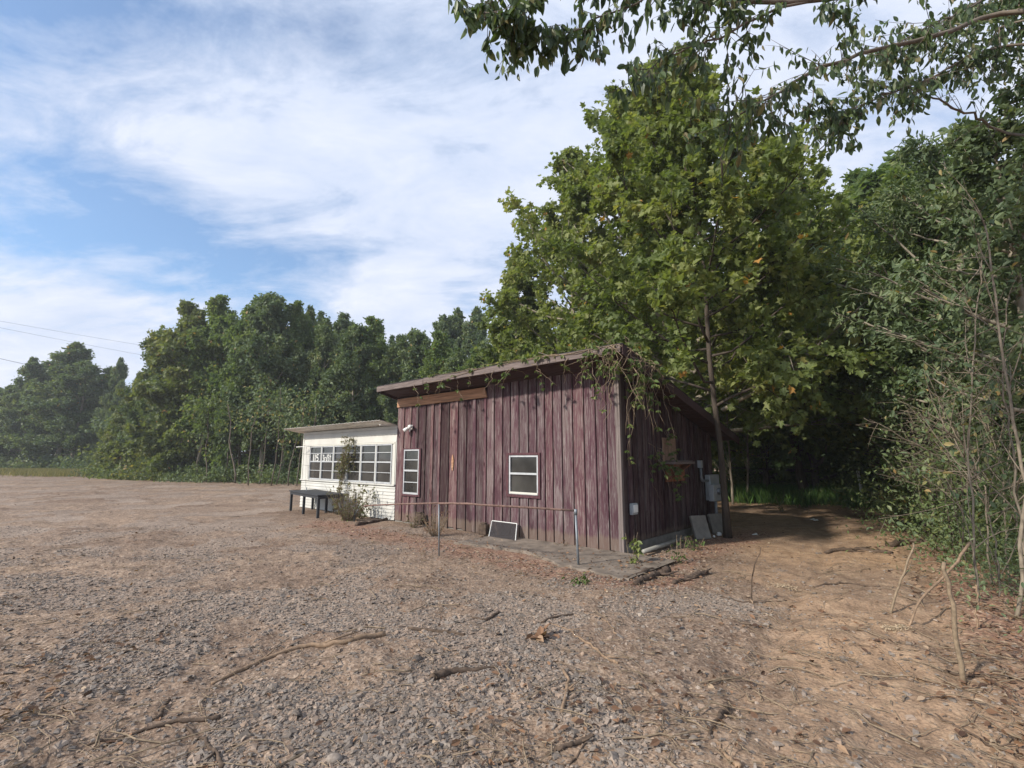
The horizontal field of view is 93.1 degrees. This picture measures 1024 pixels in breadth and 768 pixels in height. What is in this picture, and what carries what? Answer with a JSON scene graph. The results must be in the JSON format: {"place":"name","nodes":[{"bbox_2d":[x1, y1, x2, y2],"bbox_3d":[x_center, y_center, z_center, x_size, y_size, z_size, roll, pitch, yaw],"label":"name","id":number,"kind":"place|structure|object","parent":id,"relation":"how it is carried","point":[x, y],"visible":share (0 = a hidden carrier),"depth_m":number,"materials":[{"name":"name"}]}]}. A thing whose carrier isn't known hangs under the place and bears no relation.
{"place":"outdoors","nodes":[
{"label":"outdoors","id":0,"kind":"place"},
{"bbox_2d":[0,469,1023,767],"bbox_3d":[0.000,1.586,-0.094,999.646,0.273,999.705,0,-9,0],"label":"ground","id":1,"kind":"structure","parent":0,"point":[212,507],"depth_m":4.66,"materials":[{"name":"brown soil"}]},
{"bbox_2d":[0,383,45,467],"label":"broadleaf tree","id":2,"kind":"object","parent":1,"relation":"on","point":[7,390],"visible":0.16,"depth_m":59.55,"materials":[{"name":"green plant"}]},
{"bbox_2d":[0,356,49,465],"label":"broadleaf tree","id":3,"kind":"object","parent":1,"relation":"on","point":[28,372],"visible":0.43,"depth_m":59.09,"materials":[{"name":"green plant"}]},
{"bbox_2d":[9,360,69,456],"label":"broadleaf tree","id":4,"kind":"object","parent":1,"relation":"on","point":[45,376],"visible":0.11,"depth_m":60.70,"materials":[{"name":"green plant"}]},
{"bbox_2d":[0,467,92,477],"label":"grass","id":5,"kind":"structure","parent":1,"relation":"on","point":[40,472],"depth_m":45.27,"materials":[{"name":"green plant"}]},
{"bbox_2d":[0,450,98,468],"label":"undergrowth","id":6,"kind":"object","parent":1,"relation":"on","point":[58,461],"visible":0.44,"depth_m":55.61,"materials":[{"name":"green plant"}]},
{"bbox_2d":[0,341,109,459],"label":"broadleaf tree","id":7,"kind":"object","parent":1,"relation":"on","point":[73,352],"visible":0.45,"depth_m":57.56,"materials":[{"name":"green plant"}]},
{"bbox_2d":[32,359,109,458],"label":"broadleaf tree","id":8,"kind":"object","parent":1,"relation":"on","point":[64,418],"visible":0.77,"depth_m":57.06,"materials":[{"name":"green plant"}]},
{"bbox_2d":[52,366,125,463],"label":"broadleaf tree","id":9,"kind":"object","parent":1,"relation":"on","point":[108,377],"visible":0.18,"depth_m":58.06,"materials":[{"name":"green plant"}]},
{"bbox_2d":[89,357,130,457],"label":"broadleaf tree","id":10,"kind":"object","parent":1,"relation":"on","point":[119,374],"visible":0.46,"depth_m":57.78,"materials":[{"name":"green plant"}]},
{"bbox_2d":[95,368,160,470],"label":"broadleaf tree","id":11,"kind":"object","parent":1,"relation":"on","point":[117,419],"visible":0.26,"depth_m":38.74,"materials":[{"name":"green plant"}]},
{"bbox_2d":[72,431,186,480],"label":"undergrowth","id":12,"kind":"object","parent":1,"relation":"on","point":[129,460],"visible":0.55,"depth_m":36.94,"materials":[{"name":"green plant"}]},
{"bbox_2d":[113,328,191,450],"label":"broadleaf tree","id":13,"kind":"object","parent":1,"relation":"on","point":[133,416],"visible":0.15,"depth_m":37.02,"materials":[{"name":"green plant"}]},
{"bbox_2d":[121,298,240,475],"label":"broadleaf tree","id":14,"kind":"object","parent":1,"relation":"on","point":[172,390],"visible":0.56,"depth_m":35.34,"materials":[{"name":"green plant"}]},
{"bbox_2d":[68,460,301,484],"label":"undergrowth","id":15,"kind":"object","parent":1,"relation":"on","point":[186,474],"visible":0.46,"depth_m":32.83,"materials":[{"name":"green plant"}]},
{"bbox_2d":[79,409,298,474],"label":"undergrowth","id":16,"kind":"object","parent":1,"relation":"on","point":[103,424],"visible":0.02,"depth_m":49.50,"materials":[{"name":"green plant"}]},
{"bbox_2d":[179,389,217,481],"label":"slim tree","id":17,"kind":"object","parent":1,"relation":"on","point":[196,440],"visible":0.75,"depth_m":33.07,"materials":[{"name":"green plant"}]},
{"bbox_2d":[165,294,239,461],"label":"broadleaf tree","id":18,"kind":"object","parent":1,"relation":"on","point":[210,353],"visible":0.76,"depth_m":35.62,"materials":[{"name":"green plant"}]},
{"bbox_2d":[200,383,255,482],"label":"slim tree","id":19,"kind":"object","parent":1,"relation":"on","point":[231,417],"visible":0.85,"depth_m":31.53,"materials":[{"name":"green plant"}]},
{"bbox_2d":[180,295,282,480],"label":"broadleaf tree","id":20,"kind":"object","parent":1,"relation":"on","point":[228,378],"visible":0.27,"depth_m":33.65,"materials":[{"name":"green plant"}]},
{"bbox_2d":[227,376,288,484],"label":"slim tree","id":21,"kind":"object","parent":1,"relation":"on","point":[261,397],"visible":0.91,"depth_m":29.64,"materials":[{"name":"green plant"}]},
{"bbox_2d":[211,291,310,480],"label":"broadleaf tree","id":22,"kind":"object","parent":1,"relation":"on","point":[273,314],"visible":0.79,"depth_m":33.37,"materials":[{"name":"green plant"}]},
{"bbox_2d":[233,378,290,483],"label":"slim tree","id":23,"kind":"object","parent":1,"relation":"on","point":[264,425],"visible":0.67,"depth_m":30.47,"materials":[{"name":"green plant"}]},
{"bbox_2d":[243,379,319,485],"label":"slim tree","id":24,"kind":"object","parent":1,"relation":"on","point":[263,404],"visible":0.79,"depth_m":29.48,"materials":[{"name":"green plant"}]},
{"bbox_2d":[258,397,306,484],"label":"slim tree","id":25,"kind":"object","parent":1,"relation":"on","point":[276,425],"visible":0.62,"depth_m":29.63,"materials":[{"name":"green plant"}]},
{"bbox_2d":[264,300,323,471],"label":"broadleaf tree","id":26,"kind":"object","parent":1,"relation":"on","point":[298,324],"visible":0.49,"depth_m":35.27,"materials":[{"name":"green plant"}]},
{"bbox_2d":[277,305,320,465],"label":"broadleaf tree","id":27,"kind":"object","parent":1,"relation":"on","point":[310,311],"visible":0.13,"depth_m":36.34,"materials":[{"name":"green plant"}]},
{"bbox_2d":[263,383,335,485],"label":"slim tree","id":28,"kind":"object","parent":1,"relation":"on","point":[301,410],"visible":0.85,"depth_m":28.57,"materials":[{"name":"green plant"}]},
{"bbox_2d":[271,386,337,485],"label":"slim tree","id":29,"kind":"object","parent":1,"relation":"on","point":[299,415],"visible":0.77,"depth_m":28.71,"materials":[{"name":"green plant"}]},
{"bbox_2d":[280,378,350,472],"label":"slim tree","id":30,"kind":"object","parent":1,"relation":"on","point":[319,405],"visible":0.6,"depth_m":28.82,"materials":[{"name":"green plant"}]},
{"bbox_2d":[282,318,350,468],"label":"broadleaf tree","id":31,"kind":"object","parent":1,"relation":"on","point":[326,343],"visible":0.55,"depth_m":34.06,"materials":[{"name":"green plant"}]},
{"bbox_2d":[289,489,344,517],"bbox_3d":[-5.766,3.511,14.234,0.800,0.670,2.601,7,-11,-39],"label":"black table","id":32,"kind":"object","parent":1,"relation":"on","point":[318,495],"visible":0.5,"depth_m":14.01,"materials":[{"name":"plastic"}]},
{"bbox_2d":[284,420,397,519],"bbox_3d":[-4.164,2.712,15.743,5.788,2.566,4.135,-8,-12,41],"label":"white annex","id":33,"kind":"object","parent":1,"relation":"on","point":[375,441],"visible":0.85,"depth_m":14.02,"materials":[{"name":"white wood"}]},
{"bbox_2d":[309,446,320,479],"bbox_3d":[-6.356,2.550,15.674,0.767,1.055,0.040,-8,-12,41],"label":"window","id":34,"kind":"structure","parent":33,"relation":"in","point":[315,451],"depth_m":15.72,"materials":[{"name":"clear glass"}]},
{"bbox_2d":[320,446,332,480],"bbox_3d":[-5.777,2.471,15.157,0.746,1.055,0.040,-8,-12,41],"label":"window","id":35,"kind":"structure","parent":33,"relation":"in","point":[327,451],"depth_m":15.20,"materials":[{"name":"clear glass"}]},
{"bbox_2d":[332,436,357,512],"bbox_3d":[-4.833,2.606,14.143,0.932,2.234,0.661,0,-9,0],"label":"climbing vine","id":36,"kind":"object","parent":33,"relation":"attached to","point":[343,459],"visible":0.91,"depth_m":14.12,"materials":[{"name":"green plant"}]},
{"bbox_2d":[346,445,360,481],"bbox_3d":[-4.604,2.310,14.111,0.737,1.055,0.040,-8,-12,41],"label":"window","id":37,"kind":"structure","parent":33,"relation":"in","point":[353,476],"depth_m":14.11,"materials":[{"name":"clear glass"}]},
{"bbox_2d":[360,444,375,482],"bbox_3d":[-4.034,2.233,13.603,0.750,1.055,0.040,-8,-12,41],"label":"window","id":38,"kind":"structure","parent":33,"relation":"in","point":[367,469],"depth_m":13.64,"materials":[{"name":"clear glass"}]},
{"bbox_2d":[375,444,392,483],"bbox_3d":[-3.463,2.154,13.093,0.743,1.055,0.040,-8,-12,41],"label":"window","id":39,"kind":"structure","parent":33,"relation":"in","point":[383,471],"depth_m":13.11,"materials":[{"name":"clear glass"}]},
{"bbox_2d":[298,322,384,424],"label":"broadleaf tree","id":40,"kind":"object","parent":1,"relation":"on","point":[354,351],"visible":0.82,"depth_m":32.77,"materials":[{"name":"green plant"}]},
{"bbox_2d":[332,312,354,421],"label":"dark tree","id":41,"kind":"object","parent":1,"relation":"on","point":[341,324],"visible":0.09,"depth_m":42.31,"materials":[{"name":"green plant"}]},
{"bbox_2d":[325,482,375,520],"bbox_3d":[-4.224,3.070,12.598,1.260,1.047,1.106,0,-9,0],"label":"shrub","id":42,"kind":"object","parent":1,"relation":"on","point":[346,515],"visible":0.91,"depth_m":12.53,"materials":[{"name":"green plant"}]},
{"bbox_2d":[345,315,395,420],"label":"broadleaf tree","id":43,"kind":"object","parent":1,"relation":"on","point":[373,364],"visible":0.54,"depth_m":33.73,"materials":[{"name":"green plant"}]},
{"bbox_2d":[368,334,414,424],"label":"broadleaf tree","id":44,"kind":"object","parent":1,"relation":"on","point":[390,357],"visible":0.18,"depth_m":33.26,"materials":[{"name":"green plant"}]},
{"bbox_2d":[382,328,431,421],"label":"broadleaf tree","id":45,"kind":"object","parent":1,"relation":"on","point":[418,341],"visible":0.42,"depth_m":33.05,"materials":[{"name":"green plant"}]},
{"bbox_2d":[418,330,454,377],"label":"broadleaf tree","id":46,"kind":"object","parent":1,"relation":"on","point":[439,352],"visible":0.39,"depth_m":31.11,"materials":[{"name":"green plant"}]},
{"bbox_2d":[432,314,458,346],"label":"dark tree","id":47,"kind":"object","parent":1,"relation":"on","point":[443,325],"visible":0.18,"depth_m":46.83,"materials":[{"name":"green plant"}]},
{"bbox_2d":[443,347,468,373],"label":"broadleaf tree","id":48,"kind":"object","parent":1,"relation":"on","point":[456,359],"visible":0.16,"depth_m":29.61,"materials":[{"name":"green plant"}]},
{"bbox_2d":[447,307,466,356],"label":"dark tree","id":49,"kind":"object","parent":1,"relation":"on","point":[456,321],"visible":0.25,"depth_m":47.88,"materials":[{"name":"green plant"}]},
{"bbox_2d":[429,665,494,680],"bbox_3d":[-0.369,2.119,3.589,0.505,0.065,0.094,4,-10,-25],"label":"wood chunk","id":50,"kind":"object","parent":1,"relation":"on","point":[440,674],"visible":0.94,"depth_m":3.56,"materials":[{"name":"brown wood"}]},
{"bbox_2d":[364,502,579,564],"bbox_3d":[-1.265,2.516,8.502,5.146,1.001,0.732,-6,-11,36],"label":"pipe rail","id":51,"kind":"object","parent":1,"relation":"on","point":[544,508],"visible":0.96,"depth_m":7.54,"materials":[{"name":"grey metal"}]},
{"bbox_2d":[460,305,490,358],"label":"dark tree","id":52,"kind":"object","parent":1,"relation":"on","point":[471,330],"visible":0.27,"depth_m":46.14,"materials":[{"name":"green plant"}]},
{"bbox_2d":[489,520,516,539],"bbox_3d":[-0.177,2.949,9.667,0.893,0.353,0.280,-8,-12,41],"label":"window screen","id":53,"kind":"object","parent":1,"relation":"on","point":[504,530],"depth_m":9.70,"materials":[{"name":"white paint"}]},
{"bbox_2d":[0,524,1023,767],"bbox_3d":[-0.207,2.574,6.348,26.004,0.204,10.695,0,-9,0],"label":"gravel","id":54,"kind":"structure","parent":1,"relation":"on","point":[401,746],"depth_m":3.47,"materials":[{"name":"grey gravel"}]},
{"bbox_2d":[85,715,220,745],"bbox_3d":[-2.120,2.053,2.897,0.661,0.053,0.064,4,-9,-23],"label":"fallen branch","id":55,"kind":"object","parent":54,"relation":"on","point":[188,720],"visible":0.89,"depth_m":2.92,"materials":[{"name":"brown wood"}]},
{"bbox_2d":[211,631,385,684],"bbox_3d":[-1.763,2.211,4.059,1.340,0.111,0.371,7,-11,-38],"label":"fallen branch","id":56,"kind":"object","parent":54,"relation":"on","point":[325,644],"visible":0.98,"depth_m":4.11,"materials":[{"name":"brown wood"}]},
{"bbox_2d":[0,498,1023,767],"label":"twig litter","id":57,"kind":"object","parent":1,"relation":"on","point":[728,678],"visible":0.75,"depth_m":3.48,"materials":[{"name":"brown plant"}]},
{"bbox_2d":[0,494,1023,767],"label":"leaf litter","id":58,"kind":"object","parent":1,"relation":"on","point":[660,708],"visible":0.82,"depth_m":3.58,"materials":[{"name":"brown plant"}]},
{"bbox_2d":[473,255,557,366],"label":"sycamore tree","id":59,"kind":"object","parent":1,"relation":"on","point":[499,333],"visible":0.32,"depth_m":20.58,"materials":[{"name":"green plant"}]},
{"bbox_2d":[377,343,738,552],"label":"wooden shed","id":60,"kind":"structure","parent":1,"relation":"on","point":[518,440],"depth_m":9.71,"materials":[{"name":"red wood"}]},
{"bbox_2d":[401,448,420,496],"bbox_3d":[-2.531,2.216,12.189,0.749,1.189,0.046,-8,-12,41],"label":"window","id":61,"kind":"structure","parent":60,"relation":"in","point":[411,465],"depth_m":12.20,"materials":[{"name":"clear glass"}]},
{"bbox_2d":[506,453,540,498],"bbox_3d":[0.225,1.830,9.743,0.898,0.888,0.052,-8,-12,41],"label":"window","id":62,"kind":"structure","parent":60,"relation":"in","point":[523,472],"depth_m":9.75,"materials":[{"name":"white glass"}]},
{"bbox_2d":[413,336,680,465],"bbox_3d":[0.346,0.515,9.863,6.081,2.231,1.914,-8,-12,42],"label":"creeper","id":63,"kind":"object","parent":60,"relation":"hanging from","point":[643,379],"visible":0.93,"depth_m":8.27,"materials":[{"name":"green plant"}]},
{"bbox_2d":[648,430,689,504],"bbox_3d":[2.952,1.581,9.276,0.462,1.424,1.469,-7,-11,38],"label":"creeper","id":64,"kind":"object","parent":60,"relation":"attached to","point":[679,471],"visible":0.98,"depth_m":9.29,"materials":[{"name":"green plant"}]},
{"bbox_2d":[697,460,720,513],"bbox_3d":[4.537,2.524,10.870,0.310,1.603,0.936,-8,-12,41],"label":"electric meter","id":65,"kind":"object","parent":60,"relation":"attached to","point":[712,488],"visible":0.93,"depth_m":10.80,"materials":[{"name":"grey metal"}]},
{"bbox_2d":[454,536,675,580],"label":"concrete slab","id":66,"kind":"structure","parent":1,"relation":"on","point":[540,547],"depth_m":7.84,"materials":[{"name":"grey concrete"}]},
{"bbox_2d":[470,145,705,400],"bbox_3d":[2.724,-2.571,18.966,8.937,14.103,8.229,0,-9,0],"label":"sycamore tree","id":67,"kind":"object","parent":1,"relation":"on","point":[549,216],"visible":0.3,"depth_m":18.52,"materials":[{"name":"green plant"}]},
{"bbox_2d":[633,565,678,584],"bbox_3d":[1.938,2.570,6.484,1.020,0.121,0.331,8,-12,-41],"label":"rotten log","id":68,"kind":"object","parent":1,"relation":"on","point":[665,570],"visible":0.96,"depth_m":6.54,"materials":[{"name":"brown wood"}]},
{"bbox_2d":[689,515,711,539],"bbox_3d":[3.794,2.890,9.769,0.360,0.470,0.060,3,-29,-16],"label":"paving slab","id":69,"kind":"object","parent":1,"relation":"on","point":[700,527],"depth_m":9.74,"materials":[{"name":"grey concrete"}]},
{"bbox_2d":[496,54,912,453],"bbox_3d":[5.394,-3.984,15.468,11.642,15.815,12.736,6,-10,-33],"label":"sycamore tree","id":70,"kind":"object","parent":1,"relation":"on","point":[575,191],"visible":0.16,"depth_m":14.21,"materials":[{"name":"green plant"}]},
{"bbox_2d":[547,36,888,537],"bbox_3d":[4.465,-2.388,10.675,7.458,11.162,6.869,0,-9,0],"label":"sycamore tree","id":71,"kind":"object","parent":1,"relation":"on","point":[698,189],"visible":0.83,"depth_m":10.05,"materials":[{"name":"green plant"}]},
{"bbox_2d":[714,294,892,418],"bbox_3d":[6.423,-0.652,11.023,4.012,2.910,1.667,0,-9,0],"label":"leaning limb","id":72,"kind":"object","parent":71,"relation":"attached to","point":[826,336],"visible":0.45,"depth_m":10.87,"materials":[{"name":"green plant"}]},
{"bbox_2d":[448,0,1023,183],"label":"overhanging tree","id":73,"kind":"object","parent":1,"relation":"on","point":[525,32],"visible":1,"depth_m":4.20,"materials":[{"name":"green plant"}]},
{"bbox_2d":[709,376,822,484],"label":"broadleaf tree","id":74,"kind":"object","parent":1,"relation":"on","point":[782,472],"visible":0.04,"depth_m":18.78,"materials":[{"name":"green plant"}]},
{"bbox_2d":[683,134,883,492],"bbox_3d":[9.829,-2.895,18.329,9.790,14.588,9.475,6,-11,-34],"label":"sycamore tree","id":75,"kind":"object","parent":1,"relation":"on","point":[816,173],"visible":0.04,"depth_m":16.49,"materials":[{"name":"green plant"}]},
{"bbox_2d":[719,308,868,488],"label":"broadleaf tree","id":76,"kind":"object","parent":1,"relation":"on","point":[831,452],"visible":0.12,"depth_m":17.31,"materials":[{"name":"green plant"}]},
{"bbox_2d":[712,409,936,513],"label":"undergrowth","id":77,"kind":"object","parent":1,"relation":"on","point":[847,480],"visible":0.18,"depth_m":17.36,"materials":[{"name":"green plant"}]},
{"bbox_2d":[790,246,914,500],"bbox_3d":[12.011,-0.306,16.535,5.438,8.878,7.305,0,-9,0],"label":"broadleaf tree","id":78,"kind":"object","parent":1,"relation":"on","point":[830,380],"visible":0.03,"depth_m":15.99,"materials":[{"name":"green plant"}]},
{"bbox_2d":[829,167,875,383],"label":"broadleaf tree","id":79,"kind":"object","parent":1,"relation":"on","point":[851,175],"visible":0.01,"depth_m":21.19,"materials":[{"name":"green plant"}]},
{"bbox_2d":[820,149,918,476],"bbox_3d":[15.786,-1.752,19.692,9.233,16.416,8.580,0,-9,3],"label":"broadleaf tree","id":80,"kind":"object","parent":1,"relation":"on","point":[866,184],"visible":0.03,"depth_m":20.00,"materials":[{"name":"green plant"}]},
{"bbox_2d":[786,239,995,517],"bbox_3d":[9.411,-0.140,11.432,4.034,6.989,5.099,8,-12,-43],"label":"broadleaf tree","id":81,"kind":"object","parent":1,"relation":"on","point":[842,409],"visible":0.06,"depth_m":11.46,"materials":[{"name":"green plant"}]},
{"bbox_2d":[804,221,1003,372],"bbox_3d":[11.039,-0.581,12.748,4.730,8.252,4.143,2,-9,-10],"label":"broadleaf tree","id":82,"kind":"object","parent":1,"relation":"on","point":[814,327],"visible":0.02,"depth_m":13.74,"materials":[{"name":"green plant"}]},
{"bbox_2d":[864,379,956,537],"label":"thin tree","id":83,"kind":"object","parent":1,"relation":"on","point":[891,432],"visible":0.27,"depth_m":9.90,"materials":[{"name":"green plant"}]},
{"bbox_2d":[807,129,1023,544],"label":"broadleaf tree","id":84,"kind":"object","parent":1,"relation":"on","point":[925,154],"visible":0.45,"depth_m":9.32,"materials":[{"name":"green plant"}]},
{"bbox_2d":[812,137,1023,521],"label":"broadleaf tree","id":85,"kind":"object","parent":1,"relation":"on","point":[902,252],"visible":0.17,"depth_m":10.19,"materials":[{"name":"green plant"}]},
{"bbox_2d":[860,377,975,542],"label":"thin tree","id":86,"kind":"object","parent":1,"relation":"on","point":[897,472],"visible":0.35,"depth_m":9.70,"materials":[{"name":"green plant"}]},
{"bbox_2d":[816,205,1023,586],"bbox_3d":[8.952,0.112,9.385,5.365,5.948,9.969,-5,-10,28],"label":"undergrowth","id":87,"kind":"object","parent":1,"relation":"on","point":[1019,427],"visible":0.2,"depth_m":8.41,"materials":[{"name":"green plant"}]},
{"bbox_2d":[843,73,1023,429],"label":"broadleaf tree","id":88,"kind":"object","parent":1,"relation":"on","point":[979,172],"visible":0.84,"depth_m":7.12,"materials":[{"name":"green plant"}]},
{"bbox_2d":[862,412,1007,537],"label":"thin tree","id":89,"kind":"object","parent":1,"relation":"on","point":[894,470],"visible":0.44,"depth_m":9.26,"materials":[{"name":"green plant"}]},
{"bbox_2d":[908,542,970,625],"bbox_3d":[4.411,2.067,5.003,1.284,0.770,0.056,4,-9,-22],"label":"leaning stick","id":90,"kind":"object","parent":1,"relation":"on","point":[962,552],"visible":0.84,"depth_m":4.99,"materials":[{"name":"brown wood"}]},
{"bbox_2d":[888,366,997,556],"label":"thin tree","id":91,"kind":"object","parent":1,"relation":"on","point":[941,448],"visible":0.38,"depth_m":8.29,"materials":[{"name":"green plant"}]},
{"bbox_2d":[866,361,1023,582],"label":"thin tree","id":92,"kind":"object","parent":1,"relation":"on","point":[967,375],"visible":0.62,"depth_m":6.62,"materials":[{"name":"green plant"}]},
{"bbox_2d":[870,324,1021,499],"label":"broadleaf tree","id":93,"kind":"object","parent":1,"relation":"on","point":[895,464],"visible":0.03,"depth_m":11.04,"materials":[{"name":"green plant"}]},
{"bbox_2d":[884,488,1023,635],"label":"undergrowth","id":94,"kind":"object","parent":1,"relation":"on","point":[999,558],"visible":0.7,"depth_m":5.97,"materials":[{"name":"green plant"}]},
{"bbox_2d":[941,562,966,684],"bbox_3d":[3.336,1.805,3.653,0.063,0.890,0.065,4,-10,-26],"label":"standing stick","id":95,"kind":"object","parent":1,"relation":"on","point":[961,666],"visible":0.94,"depth_m":3.64,"materials":[{"name":"brown wood"}]},
{"bbox_2d":[888,164,1023,616],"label":"thin tree","id":96,"kind":"object","parent":1,"relation":"on","point":[990,385],"visible":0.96,"depth_m":5.64,"materials":[{"name":"green plant"}]},
{"bbox_2d":[888,366,1023,600],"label":"thin tree","id":97,"kind":"object","parent":1,"relation":"on","point":[963,458],"visible":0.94,"depth_m":5.91,"materials":[{"name":"green plant"}]},
{"bbox_2d":[910,372,1022,569],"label":"thin tree","id":98,"kind":"object","parent":1,"relation":"on","point":[947,476],"visible":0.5,"depth_m":6.96,"materials":[{"name":"green plant"}]},
{"bbox_2d":[913,362,1023,558],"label":"thin tree","id":99,"kind":"object","parent":1,"relation":"on","point":[986,433],"visible":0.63,"depth_m":6.75,"materials":[{"name":"green plant"}]},
{"bbox_2d":[918,235,1023,601],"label":"thin tree","id":100,"kind":"object","parent":1,"relation":"on","point":[974,499],"visible":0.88,"depth_m":5.76,"materials":[{"name":"green plant"}]},
{"bbox_2d":[920,270,1023,557],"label":"thin tree","id":101,"kind":"object","parent":1,"relation":"on","point":[1000,497],"visible":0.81,"depth_m":5.81,"materials":[{"name":"green plant"}]},
{"bbox_2d":[941,340,1023,577],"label":"thin tree","id":102,"kind":"object","parent":1,"relation":"on","point":[998,505],"visible":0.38,"depth_m":6.68,"materials":[{"name":"green plant"}]},
{"bbox_2d":[0,0,1023,454],"label":"sky","id":103,"kind":"structure","parent":0,"point":[357,158],"materials":[{"name":"blue"}]},
{"bbox_2d":[719,482,906,512],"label":"grass","id":104,"kind":"structure","parent":0,"point":[760,493],"depth_m":17.02,"materials":[{"name":"green plant"}]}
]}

